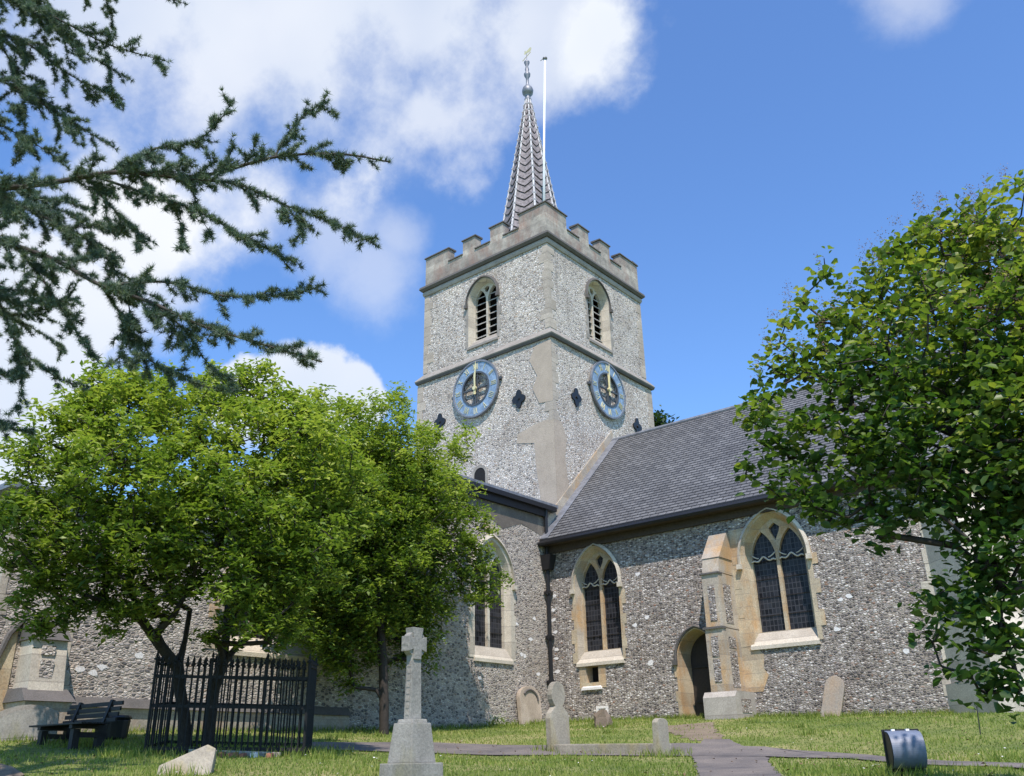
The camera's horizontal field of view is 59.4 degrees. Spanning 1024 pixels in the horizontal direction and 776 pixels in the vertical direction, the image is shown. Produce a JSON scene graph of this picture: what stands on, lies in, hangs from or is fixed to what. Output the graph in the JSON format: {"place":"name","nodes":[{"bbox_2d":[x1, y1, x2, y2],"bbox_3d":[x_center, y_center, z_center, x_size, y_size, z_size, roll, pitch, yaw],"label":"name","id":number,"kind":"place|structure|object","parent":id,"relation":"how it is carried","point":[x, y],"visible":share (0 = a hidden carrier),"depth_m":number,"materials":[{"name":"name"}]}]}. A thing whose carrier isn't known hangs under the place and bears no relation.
{"place":"outdoors","nodes":[
{"label":"outdoors","id":0,"kind":"place"},
{"bbox_2d":[0,764,23,775],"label":"path","id":1,"kind":"structure","parent":0,"point":[6,770],"depth_m":9.25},
{"bbox_2d":[0,707,1023,775],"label":"ground","id":2,"kind":"structure","parent":0,"point":[25,745],"depth_m":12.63,"materials":[{"name":"green plant"}]},
{"bbox_2d":[0,705,58,740],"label":"headstone","id":3,"kind":"object","parent":2,"relation":"on","point":[19,720],"visible":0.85,"depth_m":12.82,"materials":[{"name":"grey stone"}]},
{"bbox_2d":[29,699,123,749],"bbox_3d":[-6.033,4.657,12.392,1.330,0.655,0.592,-16,-27,32],"label":"park bench","id":4,"kind":"object","parent":2,"relation":"on","point":[73,727],"visible":0.98,"depth_m":12.36,"materials":[{"name":"black wood"}]},
{"bbox_2d":[105,715,131,739],"bbox_3d":[-5.954,5.109,13.498,0.420,0.360,0.410,-19,-28,36],"label":"plastic bin","id":5,"kind":"object","parent":2,"relation":"on","point":[119,727],"visible":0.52,"depth_m":13.37,"materials":[{"name":"black plastic"}]},
{"bbox_2d":[157,745,215,774],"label":"fallen gravestone","id":6,"kind":"object","parent":2,"relation":"on","point":[204,756],"visible":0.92,"depth_m":9.25,"materials":[{"name":"grey stone"}]},
{"bbox_2d":[0,350,387,752],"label":"tree","id":7,"kind":"object","parent":2,"relation":"on","point":[99,440],"visible":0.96,"depth_m":11.64,"materials":[{"name":"green plant"}]},
{"bbox_2d":[0,0,392,441],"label":"cedar tree","id":8,"kind":"object","parent":2,"relation":"on","point":[47,17],"visible":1,"depth_m":5.69,"materials":[{"name":"green plant"}]},
{"bbox_2d":[143,650,318,755],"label":"railings","id":9,"kind":"object","parent":2,"relation":"on","point":[308,706],"visible":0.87,"depth_m":11.63,"materials":[{"name":"metal"}]},
{"bbox_2d":[228,752,238,756],"bbox_3d":[-3.453,4.550,11.115,0.122,0.075,0.075,1,-23,-5],"label":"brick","id":10,"kind":"object","parent":2,"relation":"on","point":[230,754],"visible":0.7,"depth_m":11.09,"materials":[{"name":"brick"}]},
{"bbox_2d":[188,749,280,756],"bbox_3d":[-3.471,4.626,11.234,1.125,0.216,0.080,2,-23,-7],"label":"kerb stone","id":11,"kind":"object","parent":2,"relation":"on","point":[247,752],"visible":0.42,"depth_m":11.24,"materials":[{"name":"grey stone"}]},
{"bbox_2d":[247,381,514,734],"bbox_3d":[-2.946,3.395,19.290,4.421,7.707,6.692,-19,-28,36],"label":"tree","id":12,"kind":"object","parent":2,"relation":"on","point":[409,503],"visible":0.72,"depth_m":18.75,"materials":[{"name":"green plant"}]},
{"bbox_2d":[379,627,442,775],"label":"stone cross","id":13,"kind":"object","parent":2,"relation":"on","point":[411,752],"visible":1,"depth_m":8.65,"materials":[{"name":"stone"}]},
{"bbox_2d":[477,711,515,727],"bbox_3d":[-0.397,7.684,20.657,0.910,0.478,0.591,-19,-28,36],"label":"weed clump","id":14,"kind":"object","parent":2,"relation":"on","point":[493,721],"visible":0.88,"depth_m":20.61,"materials":[{"name":"green plant"}]},
{"bbox_2d":[0,47,1023,733],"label":"church","id":15,"kind":"structure","parent":2,"relation":"on","point":[652,569],"depth_m":22.90,"materials":[{"name":"grey stone"}]},
{"bbox_2d":[204,561,324,661],"bbox_3d":[-4.840,4.362,18.057,0.485,2.103,2.984,-19,-28,36],"label":"window","id":16,"kind":"structure","parent":15,"relation":"in","point":[249,651],"depth_m":17.57,"materials":[{"name":"stone"}]},
{"bbox_2d":[472,465,487,482],"bbox_3d":[-1.020,3.071,28.625,0.680,1.290,0.040,-19,-28,36],"label":"small window","id":17,"kind":"structure","parent":15,"relation":"in","point":[480,473],"depth_m":28.73,"materials":[{"name":"grey stone"}]},
{"bbox_2d":[464,275,500,350],"bbox_3d":[-0.864,-2.641,31.285,1.699,2.694,0.715,-19,-28,36],"label":"window","id":18,"kind":"structure","parent":15,"relation":"in","point":[490,310],"depth_m":31.51,"materials":[{"name":"grey stone"}]},
{"bbox_2d":[468,534,517,664],"bbox_3d":[-0.564,5.378,23.114,0.375,3.280,1.861,-19,-28,36],"label":"window","id":19,"kind":"structure","parent":15,"relation":"in","point":[492,633],"depth_m":23.20,"materials":[{"name":"stone"}]},
{"bbox_2d":[540,56,546,200],"bbox_3d":[1.204,-8.798,32.536,0.428,8.083,0.229,-5,-23,8],"label":"flagpole","id":20,"kind":"object","parent":15,"relation":"on","point":[544,59],"visible":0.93,"depth_m":32.79,"materials":[{"name":"white metal"}]},
{"bbox_2d":[579,665,606,690],"bbox_3d":[2.169,7.525,23.276,0.820,0.585,0.350,-19,-28,36],"label":"low window","id":21,"kind":"structure","parent":15,"relation":"in","point":[591,677],"depth_m":23.31,"materials":[{"name":"stone"}]},
{"bbox_2d":[569,544,626,666],"bbox_3d":[2.328,5.695,23.835,1.765,3.207,0.435,-19,-28,36],"label":"window","id":22,"kind":"structure","parent":15,"relation":"in","point":[596,591],"depth_m":23.94,"materials":[{"name":"stone"}]},
{"bbox_2d":[584,278,613,353],"bbox_3d":[2.850,-2.575,31.619,0.715,2.694,1.691,-19,-28,36],"label":"window","id":23,"kind":"structure","parent":15,"relation":"in","point":[597,289],"depth_m":31.86,"materials":[{"name":"grey stone"}]},
{"bbox_2d":[672,625,710,716],"bbox_3d":[4.602,6.938,21.485,1.334,2.435,0.640,-19,-28,36],"label":"door","id":24,"kind":"structure","parent":15,"relation":"in","point":[690,662],"depth_m":21.82,"materials":[{"name":"beige stone"}]},
{"bbox_2d":[732,507,825,649],"bbox_3d":[6.185,4.365,20.914,2.093,3.261,0.455,-19,-28,36],"label":"window","id":25,"kind":"structure","parent":15,"relation":"in","point":[780,560],"depth_m":20.97,"materials":[{"name":"stone"}]},
{"bbox_2d":[965,465,1023,623],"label":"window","id":26,"kind":"structure","parent":15,"relation":"in","point":[1019,611],"depth_m":22.03,"materials":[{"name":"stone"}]},
{"bbox_2d":[0,713,1023,775],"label":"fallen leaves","id":27,"kind":"object","parent":2,"relation":"on","point":[586,753],"visible":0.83,"depth_m":11.19,"materials":[{"name":"plant"}]},
{"bbox_2d":[516,686,542,724],"bbox_3d":[0.446,8.178,22.848,0.215,1.122,0.840,-19,-28,36],"label":"headstone","id":28,"kind":"object","parent":2,"relation":"on","point":[528,703],"visible":0.88,"depth_m":22.80,"materials":[{"name":"stone"}]},
{"bbox_2d":[101,714,1004,774],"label":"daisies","id":29,"kind":"object","parent":2,"relation":"on","point":[578,762],"visible":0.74,"depth_m":11.14,"materials":[{"name":"white plant"}]},
{"bbox_2d":[545,681,569,750],"bbox_3d":[0.745,5.494,14.587,0.461,1.373,0.110,20,-30,-40],"label":"headstone","id":30,"kind":"object","parent":2,"relation":"on","point":[557,725],"visible":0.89,"depth_m":14.59,"materials":[{"name":"grey stone"}]},
{"bbox_2d":[593,709,611,727],"bbox_3d":[1.951,7.106,19.129,0.412,0.487,0.456,-19,-28,36],"label":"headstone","id":31,"kind":"object","parent":2,"relation":"on","point":[603,717],"visible":0.65,"depth_m":19.04,"materials":[{"name":"grey stone"}]},
{"bbox_2d":[554,743,671,753],"bbox_3d":[1.520,5.644,13.776,1.780,0.373,0.748,-19,-28,36],"label":"ledger stone","id":32,"kind":"object","parent":2,"relation":"on","point":[614,748],"visible":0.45,"depth_m":13.47,"materials":[{"name":"grey stone"}]},
{"bbox_2d":[652,718,669,755],"bbox_3d":[2.139,5.109,12.859,0.266,0.711,0.100,20,-30,-40],"label":"footstone","id":33,"kind":"object","parent":2,"relation":"on","point":[660,731],"visible":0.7,"depth_m":12.86,"materials":[{"name":"grey stone"}]},
{"bbox_2d":[653,405,679,426],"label":"tree","id":34,"kind":"object","parent":2,"relation":"on","point":[660,418],"visible":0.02,"depth_m":47.64,"materials":[{"name":"green plant"}]},
{"bbox_2d":[821,676,844,716],"bbox_3d":[6.726,6.636,18.874,0.614,1.108,0.209,-14,-26,27],"label":"headstone","id":35,"kind":"object","parent":2,"relation":"on","point":[833,694],"visible":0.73,"depth_m":18.87,"materials":[{"name":"grey stone"}]},
{"bbox_2d":[730,163,1023,724],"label":"tree","id":36,"kind":"object","parent":2,"relation":"on","point":[992,370],"visible":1,"depth_m":5.54,"materials":[{"name":"green plant"}]},
{"bbox_2d":[881,729,926,774],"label":"floodlight","id":37,"kind":"object","parent":2,"relation":"on","point":[907,747],"visible":0.82,"depth_m":7.64,"materials":[{"name":"silver metal"}]},
{"bbox_2d":[976,706,980,733],"bbox_3d":[6.558,4.720,12.598,0.046,0.481,0.015,-10,-24,19],"label":"stake","id":38,"kind":"object","parent":2,"relation":"on","point":[978,719],"visible":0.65,"depth_m":12.61,"materials":[{"name":"black metal"}]},
{"bbox_2d":[0,0,1023,498],"label":"sky","id":39,"kind":"structure","parent":0,"point":[716,147],"materials":[{"name":"blue"}]},
{"bbox_2d":[300,742,1023,767],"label":"path","id":40,"kind":"structure","parent":0,"point":[703,749],"depth_m":13.41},
{"bbox_2d":[668,722,724,739],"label":"bare earth","id":41,"kind":"structure","parent":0,"point":[706,731],"depth_m":16.55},
{"bbox_2d":[693,739,782,775],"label":"path","id":42,"kind":"structure","parent":0,"point":[726,766],"depth_m":10.89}
]}

